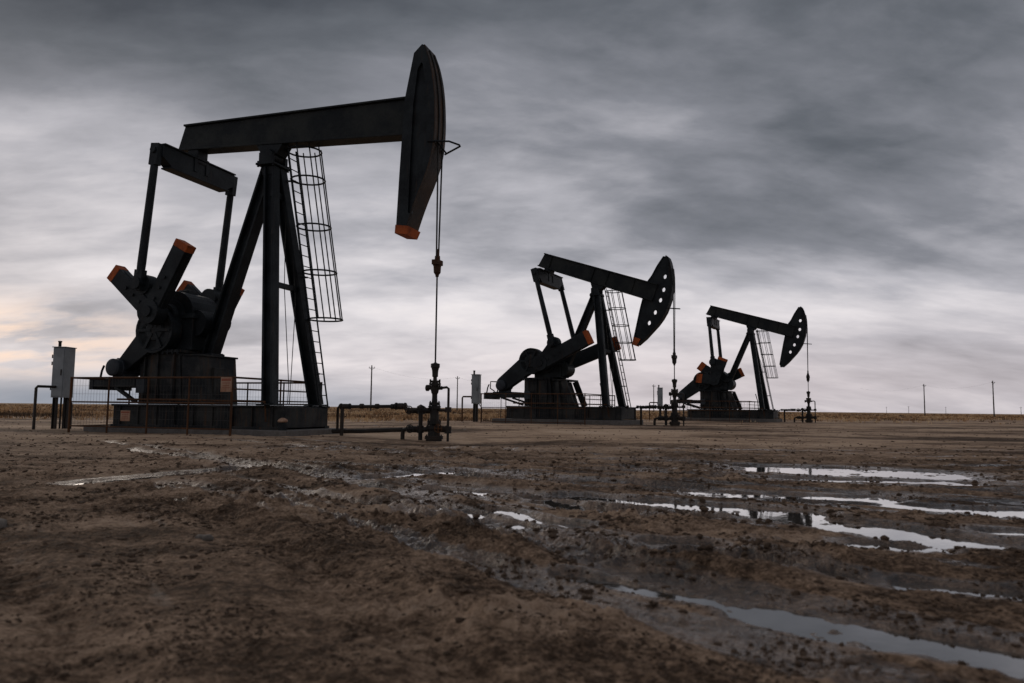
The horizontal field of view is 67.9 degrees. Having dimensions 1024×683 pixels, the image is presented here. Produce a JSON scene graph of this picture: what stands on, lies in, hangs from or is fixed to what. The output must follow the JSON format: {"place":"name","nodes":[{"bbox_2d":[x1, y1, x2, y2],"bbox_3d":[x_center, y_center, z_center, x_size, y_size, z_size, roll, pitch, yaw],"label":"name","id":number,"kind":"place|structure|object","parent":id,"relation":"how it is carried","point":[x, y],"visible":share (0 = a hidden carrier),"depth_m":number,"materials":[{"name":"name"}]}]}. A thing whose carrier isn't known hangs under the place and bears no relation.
{"place":"outdoors","nodes":[
{"label":"outdoors","id":0,"kind":"place"},
{"bbox_2d":[0,403,1023,682],"bbox_3d":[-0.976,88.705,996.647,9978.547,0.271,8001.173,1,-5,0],"label":"ground","id":1,"kind":"structure","parent":0,"point":[318,607],"depth_m":4.23,"materials":[{"name":"brown soil"}]},
{"bbox_2d":[0,518,7,527],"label":"stone","id":2,"kind":"object","parent":1,"relation":"on","point":[3,523],"visible":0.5,"depth_m":4.95,"materials":[{"name":"grey stone"}]},
{"bbox_2d":[32,385,55,428],"bbox_3d":[-15.310,2.227,24.857,0.091,1.594,0.752,-1,-5,18],"label":"pipe barrier","id":3,"kind":"object","parent":1,"relation":"on","point":[35,401],"visible":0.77,"depth_m":24.54,"materials":[{"name":"grey metal"}]},
{"bbox_2d":[50,341,76,428],"bbox_3d":[-15.096,1.558,25.585,0.575,3.160,0.682,0,-5,5],"label":"control cabinet","id":4,"kind":"object","parent":1,"relation":"on","point":[63,364],"visible":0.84,"depth_m":25.41,"materials":[{"name":"grey metal"}]},
{"bbox_2d":[67,376,322,435],"bbox_3d":[-9.726,2.116,23.796,5.852,1.850,4.472,-1,-5,19],"label":"guard rail","id":5,"kind":"object","parent":1,"relation":"on","point":[106,425],"visible":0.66,"depth_m":21.86,"materials":[{"name":"metal"}]},
{"bbox_2d":[120,410,129,420],"bbox_3d":[-11.143,2.139,21.897,0.340,0.300,0.020,-1,-5,19],"label":"warning sign","id":6,"kind":"object","parent":5,"relation":"attached to","point":[124,415],"visible":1,"depth_m":21.89,"materials":[{"name":"metal"}]},
{"bbox_2d":[220,377,231,391],"bbox_3d":[-7.846,1.181,20.868,0.360,0.400,0.021,-1,-5,18],"label":"warning sign","id":7,"kind":"object","parent":5,"relation":"attached to","point":[226,384],"visible":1,"depth_m":20.86,"materials":[{"name":"metal"}]},
{"bbox_2d":[195,534,213,540],"bbox_3d":[-1.838,1.178,4.531,0.127,0.058,0.106,1,-5,0],"label":"stone","id":8,"kind":"object","parent":1,"relation":"on","point":[207,537],"visible":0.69,"depth_m":4.51,"materials":[{"name":"grey stone"}]},
{"bbox_2d":[83,427,346,435],"bbox_3d":[-9.345,2.844,23.601,7.700,0.375,3.200,-1,-5,19],"label":"concrete pad","id":9,"kind":"object","parent":1,"relation":"on","point":[295,431],"visible":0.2,"depth_m":21.95,"materials":[{"name":"grey concrete"}]},
{"bbox_2d":[89,44,460,429],"bbox_3d":[-7.209,-2.939,23.412,12.114,11.150,3.780,-1,-5,19],"label":"pumpjack","id":10,"kind":"object","parent":9,"relation":"on","point":[183,329],"visible":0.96,"depth_m":23.19,"materials":[{"name":"paint"}]},
{"bbox_2d":[278,418,287,430],"bbox_3d":[-6.372,2.333,21.109,0.290,0.420,0.290,-1,-5,19],"label":"grease drum","id":11,"kind":"object","parent":9,"relation":"on","point":[282,424],"visible":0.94,"depth_m":21.01,"materials":[{"name":"black paint"}]},
{"bbox_2d":[331,427,402,432],"bbox_3d":[-4.214,2.588,22.134,2.492,0.224,0.213,-2,-6,26],"label":"ground pipe","id":12,"kind":"object","parent":1,"relation":"on","point":[378,430],"visible":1,"depth_m":22.06,"materials":[{"name":"black metal"}]},
{"bbox_2d":[336,403,407,435],"bbox_3d":[-4.217,2.325,21.970,2.636,1.134,0.550,-2,-6,28],"label":"flowline","id":13,"kind":"object","parent":1,"relation":"on","point":[395,406],"visible":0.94,"depth_m":22.05,"materials":[{"name":"black metal"}]},
{"bbox_2d":[369,365,374,410],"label":"utility pole","id":14,"kind":"object","parent":1,"relation":"on","point":[371,388],"visible":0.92,"depth_m":150.60,"materials":[{"name":"brown wood"}]},
{"bbox_2d":[400,362,451,441],"bbox_3d":[-2.413,1.756,21.355,1.545,2.340,0.534,-1,-5,19],"label":"wellhead","id":15,"kind":"object","parent":1,"relation":"on","point":[434,428],"visible":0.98,"depth_m":21.19,"materials":[{"name":"black metal"}]},
{"bbox_2d":[456,376,459,410],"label":"utility pole","id":16,"kind":"object","parent":1,"relation":"on","point":[457,394],"visible":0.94,"depth_m":202.40,"materials":[{"name":"brown wood"}]},
{"bbox_2d":[461,396,470,421],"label":"pipe barrier","id":17,"kind":"object","parent":1,"relation":"on","point":[462,408],"visible":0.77,"depth_m":40.97,"materials":[{"name":"grey metal"}]},
{"bbox_2d":[471,370,481,421],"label":"control cabinet","id":18,"kind":"object","parent":1,"relation":"on","point":[476,391],"visible":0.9,"depth_m":40.48,"materials":[{"name":"grey metal"}]},
{"bbox_2d":[0,451,1023,682],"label":"mud crumbs","id":19,"kind":"object","parent":1,"relation":"on","point":[331,649],"visible":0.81,"depth_m":3.21,"materials":[{"name":"brown soil"}]},
{"bbox_2d":[0,435,1023,682],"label":"mud clods","id":20,"kind":"object","parent":1,"relation":"on","point":[590,591],"visible":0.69,"depth_m":4.23,"materials":[{"name":"brown soil"}]},
{"bbox_2d":[65,465,1023,678],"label":"puddle water","id":21,"kind":"structure","parent":1,"relation":"on","point":[1010,664],"depth_m":5.04,"materials":[{"name":"grey liquid"}]},
{"bbox_2d":[480,393,614,424],"bbox_3d":[1.893,3.569,38.651,5.558,1.780,4.458,-2,-6,26],"label":"guard rail","id":22,"kind":"object","parent":1,"relation":"on","point":[554,408],"visible":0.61,"depth_m":36.60,"materials":[{"name":"metal"}]},
{"bbox_2d":[492,418,642,424],"bbox_3d":[2.785,4.165,38.159,6.900,0.525,3.200,-2,-6,26],"label":"concrete pad","id":23,"kind":"object","parent":1,"relation":"on","point":[600,422],"visible":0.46,"depth_m":36.58,"materials":[{"name":"grey concrete"}]},
{"bbox_2d":[484,253,679,419],"bbox_3d":[3.515,-0.371,38.227,9.952,8.510,3.580,-2,-6,26],"label":"pumpjack","id":24,"kind":"object","parent":23,"relation":"on","point":[553,364],"visible":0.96,"depth_m":37.70,"materials":[{"name":"paint"}]},
{"bbox_2d":[626,405,656,424],"bbox_3d":[6.330,3.622,36.721,1.502,1.134,0.644,-2,-6,26],"label":"flowline","id":25,"kind":"object","parent":1,"relation":"on","point":[646,407],"visible":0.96,"depth_m":36.49,"materials":[{"name":"black metal"}]},
{"bbox_2d":[657,385,663,415],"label":"control cabinet","id":26,"kind":"object","parent":1,"relation":"on","point":[660,396],"visible":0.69,"depth_m":58.04,"materials":[{"name":"grey metal"}]},
{"bbox_2d":[653,379,685,425],"bbox_3d":[7.447,2.933,35.987,1.545,2.340,0.534,-2,-6,26],"label":"wellhead","id":27,"kind":"object","parent":1,"relation":"on","point":[674,417],"visible":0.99,"depth_m":35.80,"materials":[{"name":"black metal"}]},
{"bbox_2d":[676,401,756,421],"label":"guard rail","id":28,"kind":"object","parent":1,"relation":"on","point":[691,407],"visible":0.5,"depth_m":54.27,"materials":[{"name":"metal"}]},
{"bbox_2d":[678,417,782,421],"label":"concrete pad","id":29,"kind":"object","parent":1,"relation":"on","point":[747,419],"visible":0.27,"depth_m":54.55,"materials":[{"name":"grey concrete"}]},
{"bbox_2d":[670,305,809,418],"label":"pumpjack","id":30,"kind":"object","parent":29,"relation":"on","point":[714,382],"visible":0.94,"depth_m":55.61,"materials":[{"name":"paint"}]},
{"bbox_2d":[774,409,795,421],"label":"flowline","id":31,"kind":"object","parent":1,"relation":"on","point":[784,410],"visible":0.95,"depth_m":54.28,"materials":[{"name":"black metal"}]},
{"bbox_2d":[794,391,816,422],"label":"wellhead","id":32,"kind":"object","parent":1,"relation":"on","point":[808,417],"visible":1,"depth_m":53.56,"materials":[{"name":"black metal"}]},
{"bbox_2d":[923,384,925,415],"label":"utility pole","id":33,"kind":"object","parent":1,"relation":"on","point":[924,401],"visible":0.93,"depth_m":221.31,"materials":[{"name":"brown wood"}]},
{"bbox_2d":[992,381,994,415],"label":"utility pole","id":34,"kind":"object","parent":1,"relation":"on","point":[993,400],"visible":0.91,"depth_m":191.43,"materials":[{"name":"brown wood"}]},
{"bbox_2d":[0,404,1023,423],"bbox_3d":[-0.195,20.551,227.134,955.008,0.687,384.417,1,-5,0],"label":"dry grass","id":35,"kind":"structure","parent":0,"point":[25,411],"depth_m":92.55,"materials":[{"name":"plant"}]},
{"bbox_2d":[0,0,1023,413],"label":"sky","id":36,"kind":"structure","parent":0,"point":[858,165],"materials":[{"name":"grey"}]},
{"bbox_2d":[1,420,1023,483],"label":"gravel","id":37,"kind":"structure","parent":0,"point":[636,464],"depth_m":12.77,"materials":[{"name":"gravel"}]}
]}

